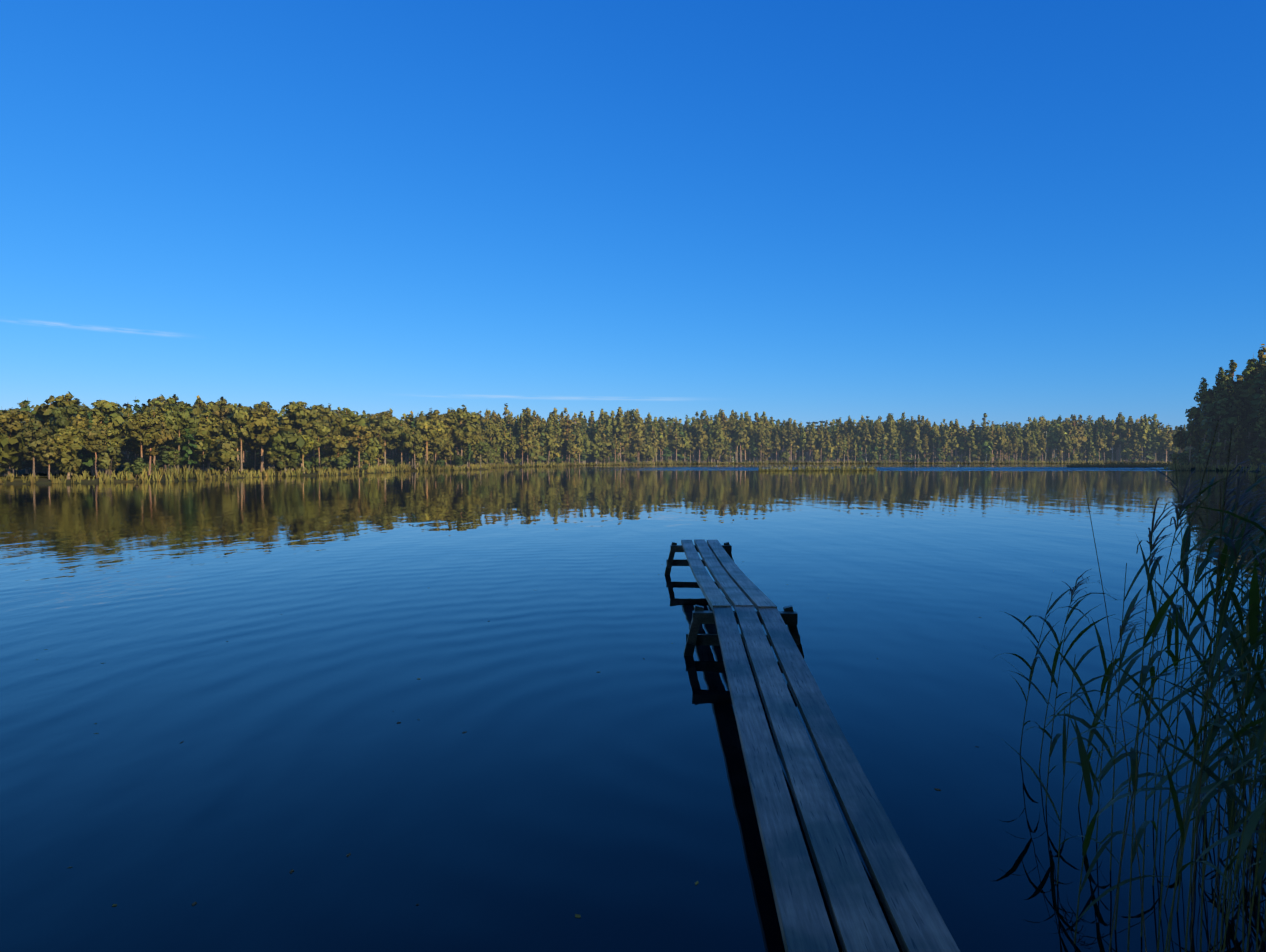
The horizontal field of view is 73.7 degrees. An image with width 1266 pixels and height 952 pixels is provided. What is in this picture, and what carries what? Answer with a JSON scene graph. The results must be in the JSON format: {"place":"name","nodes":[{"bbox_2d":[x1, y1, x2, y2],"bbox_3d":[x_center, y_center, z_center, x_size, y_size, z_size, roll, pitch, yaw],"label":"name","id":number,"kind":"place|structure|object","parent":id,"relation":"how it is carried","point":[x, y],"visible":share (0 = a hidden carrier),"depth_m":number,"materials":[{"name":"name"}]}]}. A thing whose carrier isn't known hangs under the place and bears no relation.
{"place":"outdoors","nodes":[
{"label":"outdoors","id":0,"kind":"place"},
{"bbox_2d":[0,460,1263,483],"bbox_3d":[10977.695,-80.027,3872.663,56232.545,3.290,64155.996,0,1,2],"label":"terrain","id":1,"kind":"structure","parent":0,"point":[43,478],"depth_m":77.16,"materials":[{"name":"green plant"}]},
{"bbox_2d":[0,344,1265,478],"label":"forest trees","id":2,"kind":"object","parent":1,"relation":"on","point":[67,435],"visible":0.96,"depth_m":115.65,"materials":[{"name":"green plant"}]},
{"bbox_2d":[0,459,1265,483],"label":"shore sedge","id":3,"kind":"object","parent":1,"relation":"on","point":[187,474],"visible":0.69,"depth_m":98.16,"materials":[{"name":"green plant"}]},
{"bbox_2d":[0,464,1265,951],"bbox_3d":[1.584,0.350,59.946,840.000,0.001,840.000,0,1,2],"label":"lake water","id":4,"kind":"structure","parent":0,"point":[266,652],"depth_m":5.58,"materials":[{"name":"blue liquid"}]},
{"bbox_2d":[2,558,1148,917],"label":"floating leaves","id":5,"kind":"object","parent":4,"relation":"on","point":[464,732],"visible":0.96,"depth_m":3.34,"materials":[{"name":"green plant"}]},
{"bbox_2d":[664,539,959,951],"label":"dock","id":6,"kind":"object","parent":4,"relation":"in","point":[918,924],"visible":0.98,"depth_m":3.52,"materials":[{"name":"grey wood"}]},
{"bbox_2d":[758,466,876,470],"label":"reeds","id":7,"kind":"object","parent":4,"relation":"on","point":[825,468],"visible":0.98,"depth_m":107.47,"materials":[{"name":"green plant"}]},
{"bbox_2d":[1067,463,1178,466],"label":"reeds","id":8,"kind":"object","parent":4,"relation":"on","point":[1118,465],"visible":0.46,"depth_m":148.19,"materials":[{"name":"green plant"}]},
{"bbox_2d":[991,420,1265,951],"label":"reeds","id":9,"kind":"object","parent":4,"relation":"in","point":[1254,631],"visible":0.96,"depth_m":2.81,"materials":[{"name":"green plant"}]},
{"bbox_2d":[0,0,1265,449],"label":"sky","id":10,"kind":"structure","parent":0,"point":[805,211],"materials":[{"name":"blue"}]}
]}

